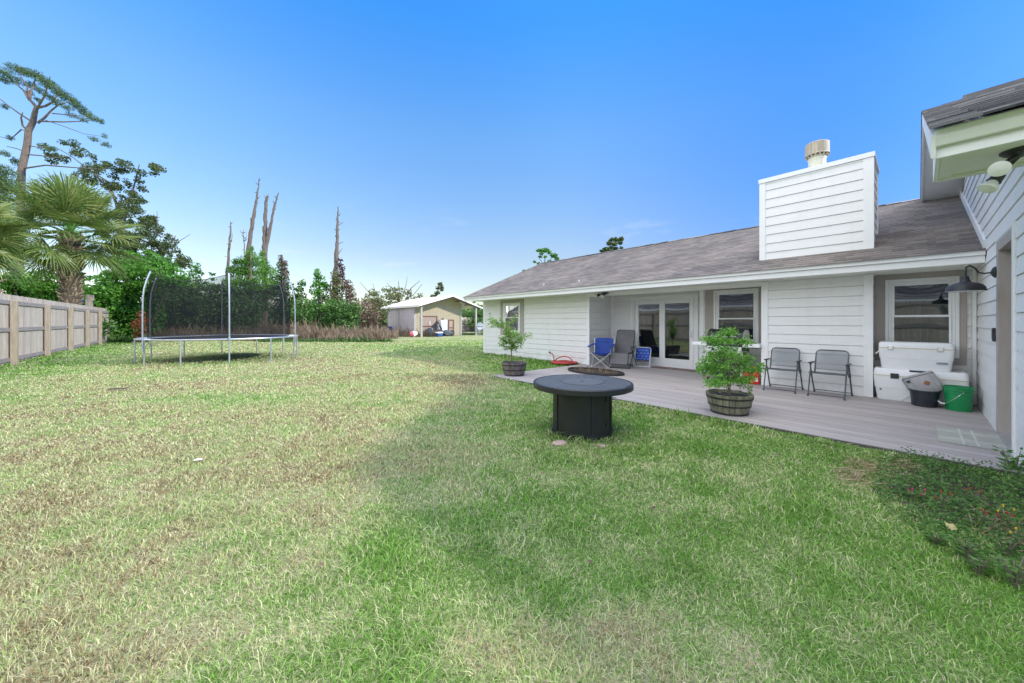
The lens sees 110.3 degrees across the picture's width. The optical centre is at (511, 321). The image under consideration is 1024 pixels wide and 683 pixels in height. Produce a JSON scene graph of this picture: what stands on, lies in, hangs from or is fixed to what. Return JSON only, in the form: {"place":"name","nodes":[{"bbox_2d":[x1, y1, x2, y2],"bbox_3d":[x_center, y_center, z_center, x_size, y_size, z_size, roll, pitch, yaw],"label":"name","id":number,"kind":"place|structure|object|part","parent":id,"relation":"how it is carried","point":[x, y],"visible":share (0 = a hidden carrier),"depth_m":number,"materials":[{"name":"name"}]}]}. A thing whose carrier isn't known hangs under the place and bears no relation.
{"place":"outdoors","nodes":[
{"label":"outdoors","id":0,"kind":"place"},
{"bbox_2d":[0,329,1023,682],"bbox_3d":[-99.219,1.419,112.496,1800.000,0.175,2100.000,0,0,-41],"label":"ground","id":1,"kind":"structure","parent":0,"point":[458,667],"depth_m":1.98,"materials":[{"name":"plant"}]},
{"bbox_2d":[0,164,28,232],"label":"pine tree","id":2,"kind":"object","parent":1,"relation":"on","point":[5,184],"visible":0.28,"depth_m":24.11,"materials":[{"name":"green plant"}]},
{"bbox_2d":[0,200,46,292],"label":"palm tree","id":3,"kind":"object","parent":1,"relation":"on","point":[9,238],"visible":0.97,"depth_m":14.70,"materials":[{"name":"green plant"}]},
{"bbox_2d":[0,269,59,301],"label":"shrub","id":4,"kind":"object","parent":1,"relation":"on","point":[49,293],"visible":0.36,"depth_m":24.78,"materials":[{"name":"green plant"}]},
{"bbox_2d":[0,62,113,271],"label":"pine tree","id":5,"kind":"object","parent":1,"relation":"on","point":[21,163],"visible":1,"depth_m":30.90,"materials":[{"name":"green plant"}]},
{"bbox_2d":[0,293,121,364],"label":"wooden fence","id":6,"kind":"object","parent":1,"relation":"on","point":[31,328],"visible":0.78,"depth_m":14.46,"materials":[{"name":"beige wood"}]},
{"bbox_2d":[0,169,151,304],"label":"palm tree","id":7,"kind":"object","parent":1,"relation":"on","point":[70,205],"visible":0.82,"depth_m":19.92,"materials":[{"name":"green plant"}]},
{"bbox_2d":[81,295,93,306],"bbox_3d":[-26.860,-0.120,22.531,0.590,3.140,0.280,0,0,-41],"label":"post with box","id":8,"kind":"object","parent":1,"relation":"on","point":[89,299],"visible":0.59,"depth_m":22.51,"materials":[{"name":"beige plastic"}]},
{"bbox_2d":[81,269,137,336],"bbox_3d":[-29.818,-1.149,25.958,5.927,5.503,3.597,0,0,36],"label":"shrub","id":9,"kind":"object","parent":1,"relation":"on","point":[110,293],"visible":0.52,"depth_m":25.04,"materials":[{"name":"green plant"}]},
{"bbox_2d":[102,316,117,336],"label":"shrub","id":10,"kind":"object","parent":1,"relation":"on","point":[107,325],"visible":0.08,"depth_m":23.59,"materials":[{"name":"green plant"}]},
{"bbox_2d":[36,138,192,301],"bbox_3d":[-37.906,-8.124,34.286,17.131,18.873,6.731,0,0,2],"label":"oak tree","id":11,"kind":"object","parent":1,"relation":"on","point":[150,223],"visible":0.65,"depth_m":33.50,"materials":[{"name":"green plant"}]},
{"bbox_2d":[108,386,131,389],"bbox_3d":[-8.186,1.385,7.452,0.408,0.065,0.045,0,0,-7],"label":"fallen stick","id":12,"kind":"object","parent":1,"relation":"on","point":[118,388],"visible":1,"depth_m":7.43,"materials":[{"name":"brown wood"}]},
{"bbox_2d":[130,311,151,342],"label":"red shrub","id":13,"kind":"object","parent":1,"relation":"on","point":[137,328],"visible":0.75,"depth_m":24.13,"materials":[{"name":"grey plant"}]},
{"bbox_2d":[110,249,190,335],"bbox_3d":[-26.650,-2.045,26.361,6.536,7.276,3.814,0,0,30],"label":"shrub","id":14,"kind":"object","parent":1,"relation":"on","point":[139,273],"visible":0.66,"depth_m":26.15,"materials":[{"name":"green plant"}]},
{"bbox_2d":[158,272,205,332],"bbox_3d":[-28.898,-1.403,30.909,6.442,6.019,3.953,0,0,0],"label":"shrub","id":15,"kind":"object","parent":1,"relation":"on","point":[174,299],"visible":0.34,"depth_m":30.55,"materials":[{"name":"green plant"}]},
{"bbox_2d":[183,262,216,309],"bbox_3d":[-31.631,-2.156,35.766,3.271,7.648,3.534,0,0,-41],"label":"sapling","id":16,"kind":"object","parent":1,"relation":"on","point":[193,274],"visible":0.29,"depth_m":35.95,"materials":[{"name":"green plant"}]},
{"bbox_2d":[133,269,297,365],"bbox_3d":[-11.042,-0.108,13.729,4.863,3.176,4.946,0,0,-41],"label":"trampoline","id":17,"kind":"object","parent":1,"relation":"on","point":[221,322],"visible":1,"depth_m":13.13,"materials":[{"name":"fabric"}]},
{"bbox_2d":[188,283,260,331],"bbox_3d":[-23.867,-0.852,30.187,5.770,4.940,3.280,0,0,3],"label":"shrub","id":18,"kind":"object","parent":1,"relation":"on","point":[212,297],"visible":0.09,"depth_m":29.73,"materials":[{"name":"green plant"}]},
{"bbox_2d":[225,221,232,279],"bbox_3d":[-28.656,-4.096,36.086,0.702,12.103,1.178,0,0,-41],"label":"dead tree","id":19,"kind":"object","parent":1,"relation":"on","point":[229,247],"visible":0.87,"depth_m":35.94,"materials":[{"name":"brown wood"}]},
{"bbox_2d":[240,229,246,289],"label":"dead tree","id":20,"kind":"object","parent":1,"relation":"on","point":[244,243],"visible":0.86,"depth_m":34.97,"materials":[{"name":"brown wood"}]},
{"bbox_2d":[224,244,280,330],"bbox_3d":[-23.528,-2.582,31.884,4.053,8.635,6.782,0,0,-74],"label":"shrub","id":21,"kind":"object","parent":1,"relation":"on","point":[241,270],"visible":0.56,"depth_m":31.94,"materials":[{"name":"green plant"}]},
{"bbox_2d":[245,178,260,332],"bbox_3d":[-26.932,-6.462,37.023,1.711,16.944,0.842,0,0,15],"label":"dead tree","id":22,"kind":"object","parent":1,"relation":"on","point":[250,232],"visible":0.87,"depth_m":36.90,"materials":[{"name":"brown wood"}]},
{"bbox_2d":[261,192,278,306],"bbox_3d":[-25.409,-5.772,37.625,1.798,15.624,0.719,0,0,-6],"label":"dead tree","id":23,"kind":"object","parent":1,"relation":"on","point":[266,236],"visible":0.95,"depth_m":37.39,"materials":[{"name":"brown wood"}]},
{"bbox_2d":[58,300,482,328],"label":"woodland","id":24,"kind":"object","parent":1,"relation":"on","point":[473,302],"visible":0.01,"depth_m":61.65,"materials":[{"name":"green plant"}]},
{"bbox_2d":[268,257,294,327],"bbox_3d":[-21.012,-2.105,32.980,2.969,7.793,3.310,0,0,-41],"label":"conifer","id":25,"kind":"object","parent":1,"relation":"on","point":[278,278],"visible":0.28,"depth_m":32.79,"materials":[{"name":"green plant"}]},
{"bbox_2d":[277,254,289,318],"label":"dead bush","id":26,"kind":"object","parent":1,"relation":"on","point":[286,272],"visible":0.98,"depth_m":32.74,"materials":[{"name":"brown plant"}]},
{"bbox_2d":[148,317,437,341],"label":"dry weeds","id":27,"kind":"object","parent":1,"relation":"on","point":[306,332],"visible":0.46,"depth_m":26.51,"materials":[{"name":"brown plant"}]},
{"bbox_2d":[107,332,482,342],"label":"green undergrowth","id":28,"kind":"object","parent":1,"relation":"on","point":[121,338],"visible":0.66,"depth_m":24.89,"materials":[{"name":"green plant"}]},
{"bbox_2d":[284,279,320,330],"bbox_3d":[-18.330,-1.030,30.659,2.666,5.253,4.291,0,0,-62],"label":"shrub","id":29,"kind":"object","parent":1,"relation":"on","point":[303,314],"visible":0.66,"depth_m":30.25,"materials":[{"name":"green plant"}]},
{"bbox_2d":[303,268,337,329],"bbox_3d":[-16.898,-1.600,32.424,3.004,6.370,4.330,0,0,-64],"label":"shrub","id":30,"kind":"object","parent":1,"relation":"on","point":[320,296],"visible":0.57,"depth_m":31.89,"materials":[{"name":"green plant"}]},
{"bbox_2d":[325,271,349,319],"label":"vine shrub","id":31,"kind":"object","parent":1,"relation":"on","point":[336,288],"visible":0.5,"depth_m":32.92,"materials":[{"name":"green plant"}]},
{"bbox_2d":[332,207,345,325],"bbox_3d":[-16.916,-4.689,34.951,1.302,13.177,1.383,0,0,-41],"label":"dead tree","id":32,"kind":"object","parent":1,"relation":"on","point":[336,261],"visible":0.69,"depth_m":34.89,"materials":[{"name":"brown wood"}]},
{"bbox_2d":[317,299,361,332],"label":"shrub","id":33,"kind":"object","parent":1,"relation":"on","point":[343,316],"visible":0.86,"depth_m":30.01,"materials":[{"name":"green plant"}]},
{"bbox_2d":[339,279,359,331],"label":"dead bush","id":34,"kind":"object","parent":1,"relation":"on","point":[348,288],"visible":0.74,"depth_m":33.42,"materials":[{"name":"brown plant"}]},
{"bbox_2d":[352,298,381,331],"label":"dead bush","id":35,"kind":"object","parent":1,"relation":"on","point":[364,316],"visible":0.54,"depth_m":32.92,"materials":[{"name":"brown plant"}]},
{"bbox_2d":[361,290,389,330],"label":"shrub","id":36,"kind":"object","parent":1,"relation":"on","point":[378,300],"visible":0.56,"depth_m":36.15,"materials":[{"name":"green plant"}]},
{"bbox_2d":[363,280,422,330],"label":"oak tree","id":37,"kind":"object","parent":1,"relation":"on","point":[397,296],"visible":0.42,"depth_m":44.20,"materials":[{"name":"green plant"}]},
{"bbox_2d":[409,331,417,336],"bbox_3d":[-9.184,1.163,33.235,0.803,0.569,0.540,0,0,-41],"label":"buoy","id":38,"kind":"object","parent":1,"relation":"on","point":[413,333],"visible":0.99,"depth_m":32.98,"materials":[{"name":"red plastic"}]},
{"bbox_2d":[428,327,433,336],"bbox_3d":[-7.878,1.005,34.786,0.580,0.890,0.580,0,0,-41],"label":"barrel","id":39,"kind":"object","parent":1,"relation":"on","point":[429,332],"visible":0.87,"depth_m":34.55,"materials":[{"name":"grey plastic"}]},
{"bbox_2d":[380,295,482,336],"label":"metal shed","id":40,"kind":"structure","parent":1,"relation":"on","point":[428,312],"depth_m":36.60,"materials":[{"name":"beige"}]},
{"bbox_2d":[423,316,436,332],"bbox_3d":[-8.246,0.415,35.466,1.850,1.970,0.057,0,0,-41],"label":"plank door","id":41,"kind":"structure","parent":40,"relation":"in","point":[428,321],"depth_m":35.44,"materials":[{"name":"brown wood"}]},
{"bbox_2d":[448,320,453,329],"bbox_3d":[-6.353,0.595,37.136,0.700,1.610,0.057,0,0,-41],"label":"plank door","id":42,"kind":"structure","parent":40,"relation":"in","point":[450,322],"depth_m":37.12,"materials":[{"name":"brown wood"}]},
{"bbox_2d":[430,282,443,296],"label":"leaning tree","id":43,"kind":"object","parent":1,"relation":"on","point":[440,287],"visible":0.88,"depth_m":52.10,"materials":[{"name":"green plant"}]},
{"bbox_2d":[433,322,441,335],"bbox_3d":[-7.385,0.791,35.072,1.049,1.434,0.812,0,0,-41],"label":"rubbish bag","id":44,"kind":"object","parent":1,"relation":"on","point":[435,325],"visible":0.52,"depth_m":34.83,"materials":[{"name":"black plastic"}]},
{"bbox_2d":[435,332,442,336],"bbox_3d":[-7.005,1.220,34.343,0.450,0.460,0.650,0,0,41],"label":"ice chest","id":45,"kind":"object","parent":1,"relation":"on","point":[438,334],"visible":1,"depth_m":34.16,"materials":[{"name":"blue plastic"}]},
{"bbox_2d":[438,318,446,330],"bbox_3d":[-6.969,0.550,35.922,0.720,1.740,0.740,0,0,-35],"label":"fridge","id":46,"kind":"object","parent":1,"relation":"on","point":[442,322],"visible":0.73,"depth_m":35.67,"materials":[{"name":"white plastic"}]},
{"bbox_3d":[-6.792,0.132,35.674,0.720,0.565,0.060,0,0,-35],"label":"freezer door","id":47,"kind":"part","parent":46,"relation":"part of","materials":[{"name":"white metal"}]},
{"bbox_2d":[443,330,453,335],"bbox_3d":[-6.478,1.143,35.761,1.327,0.635,0.646,0,0,-41],"label":"tarp bundle","id":48,"kind":"object","parent":1,"relation":"on","point":[447,333],"visible":0.89,"depth_m":35.51,"materials":[{"name":"plastic"}]},
{"bbox_2d":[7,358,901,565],"bbox_3d":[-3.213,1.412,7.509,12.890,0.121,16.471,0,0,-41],"label":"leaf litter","id":49,"kind":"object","parent":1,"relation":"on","point":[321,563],"visible":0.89,"depth_m":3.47,"materials":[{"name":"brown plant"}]},
{"bbox_2d":[462,305,482,329],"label":"shrub","id":50,"kind":"object","parent":1,"relation":"on","point":[470,314],"visible":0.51,"depth_m":49.63,"materials":[{"name":"green plant"}]},
{"bbox_2d":[462,317,482,331],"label":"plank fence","id":51,"kind":"object","parent":1,"relation":"on","point":[465,328],"visible":0.14,"depth_m":49.16,"materials":[{"name":"grey wood"}]},
{"bbox_2d":[477,322,482,332],"bbox_3d":[-3.566,0.772,39.516,0.820,1.356,0.214,0,0,-21],"label":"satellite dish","id":52,"kind":"object","parent":1,"relation":"on","point":[480,324],"visible":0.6,"depth_m":39.48,"materials":[{"name":"white metal"}]},
{"bbox_2d":[533,248,558,264],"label":"tree behind roof","id":53,"kind":"object","parent":1,"relation":"on","point":[548,251],"visible":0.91,"depth_m":37.89,"materials":[{"name":"green plant"}]},
{"bbox_2d":[552,440,566,445],"bbox_3d":[0.567,1.438,4.229,0.191,0.052,0.145,0,0,-41],"label":"stone","id":54,"kind":"object","parent":1,"relation":"on","point":[560,442],"visible":0.89,"depth_m":4.19,"materials":[{"name":"stone"}]},
{"bbox_2d":[548,351,577,363],"bbox_3d":[1.702,1.202,11.663,0.886,0.407,0.941,0,0,-6],"label":"garden hose","id":55,"kind":"object","parent":1,"relation":"on","point":[555,361],"visible":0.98,"depth_m":11.47,"materials":[{"name":"red rubber"}]},
{"bbox_2d":[533,374,633,441],"bbox_3d":[0.926,1.131,4.710,1.290,0.698,1.290,0,0,-5],"label":"fire table","id":56,"kind":"object","parent":1,"relation":"on","point":[582,406],"visible":0.96,"depth_m":4.38,"materials":[{"name":"black metal"}]},
{"bbox_2d":[599,236,623,252],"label":"tree behind roof","id":57,"kind":"object","parent":1,"relation":"on","point":[619,240],"visible":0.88,"depth_m":35.89,"materials":[{"name":"green plant"}]},
{"bbox_2d":[463,78,1023,466],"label":"house","id":58,"kind":"structure","parent":1,"relation":"on","point":[833,255],"depth_m":6.92,"materials":[{"name":"white paint"}]},
{"bbox_2d":[500,299,523,335],"bbox_3d":[0.010,-0.159,14.136,0.105,1.417,1.390,0,0,-41],"label":"window","id":59,"kind":"structure","parent":58,"relation":"in","point":[508,308],"depth_m":14.04,"materials":[{"name":"white paint"}]},
{"bbox_2d":[595,292,608,297],"bbox_3d":[2.683,-0.782,10.700,0.244,0.173,0.446,0,0,-41],"label":"floodlight","id":60,"kind":"object","parent":58,"relation":"attached to","point":[603,294],"visible":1,"depth_m":10.59,"materials":[{"name":"black metal"}]},
{"bbox_2d":[630,294,698,369],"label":"sliding door","id":61,"kind":"structure","parent":58,"relation":"in","point":[668,325],"depth_m":11.62,"materials":[{"name":"white paint"}]},
{"bbox_2d":[705,287,760,348],"bbox_3d":[5.780,-0.130,9.098,0.395,1.560,1.480,0,0,-41],"label":"window","id":62,"kind":"structure","parent":58,"relation":"in","point":[740,308],"depth_m":9.26,"materials":[{"name":"white paint"}]},
{"bbox_2d":[875,270,966,364],"bbox_3d":[7.363,-0.069,6.471,0.395,1.597,1.075,0,0,-41],"label":"window","id":63,"kind":"structure","parent":58,"relation":"in","point":[911,307],"depth_m":6.51,"materials":[{"name":"white paint"}]},
{"bbox_2d":[945,265,996,291],"bbox_3d":[5.708,-0.539,4.375,0.547,0.329,0.330,0,0,18],"label":"wall lamp","id":64,"kind":"object","parent":58,"relation":"attached to","point":[965,284],"visible":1,"depth_m":4.37,"materials":[{"name":"black metal"}]},
{"bbox_2d":[991,328,995,341],"bbox_3d":[6.049,0.165,4.480,0.070,0.170,0.029,0,0,-41],"label":"keypad","id":65,"kind":"object","parent":58,"relation":"attached to","point":[993,334],"visible":1,"depth_m":4.46,"materials":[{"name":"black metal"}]},
{"bbox_2d":[977,145,1023,192],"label":"floodlight","id":66,"kind":"object","parent":58,"relation":"attached to","point":[998,171],"visible":1,"depth_m":2.67,"materials":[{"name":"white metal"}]},
{"bbox_2d":[995,220,1019,457],"bbox_3d":[5.547,0.182,3.913,1.227,2.385,0.190,0,0,-41],"label":"back door","id":67,"kind":"structure","parent":58,"relation":"in","point":[1006,247],"depth_m":4.24,"materials":[{"name":"beige paint"}]},
{"bbox_2d":[491,362,1023,476],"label":"deck","id":68,"kind":"structure","parent":1,"relation":"on","point":[861,421],"depth_m":5.32,"materials":[{"name":"grey wood"}]},
{"bbox_2d":[502,361,526,375],"bbox_3d":[0.057,1.202,9.157,0.646,0.336,0.654,0,0,32],"label":"planter","id":69,"kind":"object","parent":68,"relation":"on","point":[516,368],"visible":0.99,"depth_m":8.93,"materials":[{"name":"wood"}]},
{"bbox_2d":[485,312,532,363],"bbox_3d":[-0.049,0.425,9.188,1.272,1.312,0.543,0,0,-5],"label":"potted tree","id":70,"kind":"object","parent":69,"relation":"in","point":[512,341],"visible":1,"depth_m":9.12,"materials":[{"name":"green plant"}]},
{"bbox_2d":[568,364,624,375],"bbox_3d":[2.234,1.288,9.637,0.960,0.190,1.700,0,0,-41],"label":"edging ring","id":71,"kind":"object","parent":68,"relation":"on","point":[593,371],"visible":0.99,"depth_m":9.52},
{"bbox_2d":[587,338,614,367],"bbox_3d":[2.727,0.939,10.811,0.781,0.878,0.631,0,0,29],"label":"camp chair","id":72,"kind":"object","parent":68,"relation":"on","point":[602,346],"visible":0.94,"depth_m":10.99,"materials":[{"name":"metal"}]},
{"bbox_2d":[608,330,636,368],"bbox_3d":[3.350,0.812,10.807,0.700,1.109,0.944,0,0,33],"label":"recliner","id":73,"kind":"object","parent":68,"relation":"on","point":[623,346],"visible":0.97,"depth_m":10.92,"materials":[{"name":"grey fabric"}]},
{"bbox_2d":[634,347,650,367],"bbox_3d":[3.942,1.074,10.854,0.525,0.590,0.271,0,0,33],"label":"beach chair","id":74,"kind":"object","parent":68,"relation":"on","point":[642,354],"visible":0.97,"depth_m":10.88,"materials":[{"name":"blue fabric"}]},
{"bbox_2d":[652,366,695,371],"bbox_3d":[4.689,1.361,10.311,0.395,0.015,1.303,0,0,-41],"label":"brick strip","id":75,"kind":"object","parent":68,"relation":"on","point":[681,369],"visible":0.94,"depth_m":10.31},
{"bbox_2d":[692,329,760,382],"bbox_3d":[5.047,0.769,8.345,0.643,1.202,1.400,0,0,-41],"label":"gas grill","id":76,"kind":"object","parent":68,"relation":"on","point":[746,332],"visible":0.41,"depth_m":8.16,"materials":[{"name":"silver metal"}]},
{"bbox_2d":[710,353,738,375],"bbox_3d":[4.882,0.980,8.226,0.014,0.500,0.600,0,0,-41],"label":"cabinet door","id":77,"kind":"structure","parent":76,"relation":"in","point":[714,360],"depth_m":8.16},
{"bbox_2d":[706,389,753,416],"bbox_3d":[3.278,1.220,5.384,0.632,0.301,0.634,0,0,32],"label":"planter","id":78,"kind":"object","parent":68,"relation":"on","point":[737,403],"visible":0.99,"depth_m":5.19,"materials":[{"name":"brown wood"}]},
{"bbox_2d":[695,326,766,393],"bbox_3d":[3.327,0.582,5.418,1.328,1.111,0.722,0,0,-23],"label":"potted shrub","id":79,"kind":"object","parent":78,"relation":"in","point":[725,379],"visible":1,"depth_m":5.37,"materials":[{"name":"green plant"}]},
{"bbox_2d":[743,366,759,384],"bbox_3d":[5.289,1.155,7.930,0.359,0.430,0.263,0,0,37],"label":"fuel can","id":80,"kind":"object","parent":68,"relation":"on","point":[757,381],"visible":0.37,"depth_m":7.76,"materials":[{"name":"red plastic"}]},
{"bbox_2d":[763,347,803,393],"bbox_3d":[5.426,0.956,7.152,0.652,0.840,0.576,0,0,-42],"label":"folding chair","id":81,"kind":"object","parent":68,"relation":"on","point":[782,356],"visible":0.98,"depth_m":7.25,"materials":[{"name":"black metal"}]},
{"bbox_2d":[807,349,852,400],"bbox_3d":[5.858,0.956,6.586,0.652,0.840,0.576,0,0,-39],"label":"folding chair","id":82,"kind":"object","parent":68,"relation":"on","point":[831,360],"visible":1,"depth_m":6.68,"materials":[{"name":"black metal"}]},
{"bbox_2d":[873,366,968,405],"bbox_3d":[6.984,1.095,6.133,0.512,0.550,1.060,0,0,-41],"label":"cooler","id":83,"kind":"object","parent":68,"relation":"on","point":[889,384],"visible":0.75,"depth_m":6.13,"materials":[{"name":"white plastic"}]},
{"bbox_2d":[875,341,954,371],"bbox_3d":[6.955,0.588,6.191,0.458,0.460,0.906,0,0,-41],"label":"cooler","id":84,"kind":"object","parent":83,"relation":"on","point":[932,356],"visible":1,"depth_m":6.03,"materials":[{"name":"white plastic"}]},
{"bbox_2d":[908,388,940,407],"bbox_3d":[6.716,1.239,5.810,0.410,0.262,0.353,0,0,-41],"label":"bucket","id":85,"kind":"object","parent":68,"relation":"on","point":[928,399],"visible":0.84,"depth_m":5.69,"materials":[{"name":"black plastic"}]},
{"bbox_2d":[902,370,943,391],"bbox_3d":[6.760,1.026,5.871,0.382,0.324,0.265,-29,-33,32],"label":"cooler bag","id":86,"kind":"object","parent":85,"relation":"in","point":[930,381],"visible":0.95,"depth_m":5.79,"materials":[{"name":"grey fabric"}]},
{"bbox_2d":[938,385,974,411],"bbox_3d":[6.890,1.187,5.535,0.359,0.366,0.338,0,0,21],"label":"bucket","id":87,"kind":"object","parent":68,"relation":"on","point":[959,398],"visible":0.98,"depth_m":5.43,"materials":[{"name":"green plastic"}]},
{"bbox_2d":[936,426,1006,451],"bbox_3d":[5.371,1.362,4.191,0.880,0.012,0.490,0,0,-41],"label":"door mat","id":88,"kind":"object","parent":68,"relation":"on","point":[968,438],"depth_m":4.15,"materials":[{"name":"grey fabric"}]},
{"bbox_2d":[826,449,1023,566],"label":"straw litter","id":89,"kind":"object","parent":1,"relation":"on","point":[868,467],"visible":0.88,"depth_m":3.30,"materials":[{"name":"beige plant"}]},
{"bbox_2d":[922,527,949,546],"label":"leafy weed","id":90,"kind":"object","parent":1,"relation":"on","point":[937,540],"visible":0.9,"depth_m":2.30,"materials":[{"name":"green plant"}]},
{"bbox_2d":[872,446,1023,573],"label":"ground cover","id":91,"kind":"object","parent":1,"relation":"on","point":[1003,481],"visible":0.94,"depth_m":2.86,"materials":[{"name":"green plant"}]},
{"bbox_2d":[873,461,1023,531],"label":"flower bed soil","id":92,"kind":"structure","parent":1,"relation":"on","point":[963,486],"depth_m":3.00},
{"bbox_2d":[903,488,920,498],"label":"flowering plant","id":93,"kind":"object","parent":92,"relation":"on","point":[910,495],"visible":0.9,"depth_m":2.90,"materials":[{"name":"green plant"}]},
{"bbox_2d":[915,487,931,501],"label":"flowering plant","id":94,"kind":"object","parent":92,"relation":"on","point":[924,496],"visible":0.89,"depth_m":2.86,"materials":[{"name":"green plant"}]},
{"bbox_2d":[932,490,952,509],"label":"flowering plant","id":95,"kind":"object","parent":92,"relation":"on","point":[940,506],"visible":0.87,"depth_m":2.74,"materials":[{"name":"green plant"}]},
{"bbox_2d":[962,487,982,500],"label":"flowering plant","id":96,"kind":"object","parent":92,"relation":"on","point":[971,494],"visible":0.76,"depth_m":2.85,"materials":[{"name":"green plant"}]},
{"bbox_2d":[975,508,1002,525],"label":"flowering plant","id":97,"kind":"object","parent":92,"relation":"on","point":[986,514],"visible":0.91,"depth_m":2.50,"materials":[{"name":"green plant"}]},
{"bbox_2d":[993,504,1019,523],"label":"flowering plant","id":98,"kind":"object","parent":92,"relation":"on","point":[1004,513],"visible":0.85,"depth_m":2.53,"materials":[{"name":"green plant"}]},
{"bbox_2d":[991,445,1023,472],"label":"leafy weed","id":99,"kind":"object","parent":92,"relation":"on","point":[1014,463],"visible":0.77,"depth_m":3.30,"materials":[{"name":"green plant"}]},
{"bbox_2d":[1003,511,1023,529],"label":"flowering plant","id":100,"kind":"object","parent":92,"relation":"on","point":[1010,518],"visible":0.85,"depth_m":2.46,"materials":[{"name":"green plant"}]},
{"bbox_2d":[944,521,956,531],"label":"dead leaf","id":101,"kind":"object","parent":1,"relation":"on","point":[950,525],"visible":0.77,"depth_m":2.45,"materials":[{"name":"beige plant"}]},
{"bbox_2d":[950,531,987,559],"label":"leafy weed","id":102,"kind":"object","parent":1,"relation":"on","point":[968,548],"visible":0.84,"depth_m":2.17,"materials":[{"name":"green plant"}]},
{"bbox_2d":[960,548,997,575],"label":"leafy weed","id":103,"kind":"object","parent":1,"relation":"on","point":[977,566],"visible":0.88,"depth_m":2.04,"materials":[{"name":"green plant"}]},
{"bbox_2d":[987,532,1023,555],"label":"leafy weed","id":104,"kind":"object","parent":1,"relation":"on","point":[1007,548],"visible":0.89,"depth_m":2.19,"materials":[{"name":"green plant"}]},
{"bbox_2d":[990,549,1023,587],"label":"leafy weed","id":105,"kind":"object","parent":1,"relation":"on","point":[1017,579],"visible":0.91,"depth_m":1.96,"materials":[{"name":"green plant"}]},
{"bbox_2d":[1005,527,1023,545],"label":"flowering plant","id":106,"kind":"object","parent":1,"relation":"on","point":[1016,536],"visible":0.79,"depth_m":2.28,"materials":[{"name":"green plant"}]},
{"bbox_2d":[0,0,1023,312],"label":"sky","id":107,"kind":"structure","parent":0,"point":[453,142],"materials":[{"name":"blue"}]}
]}

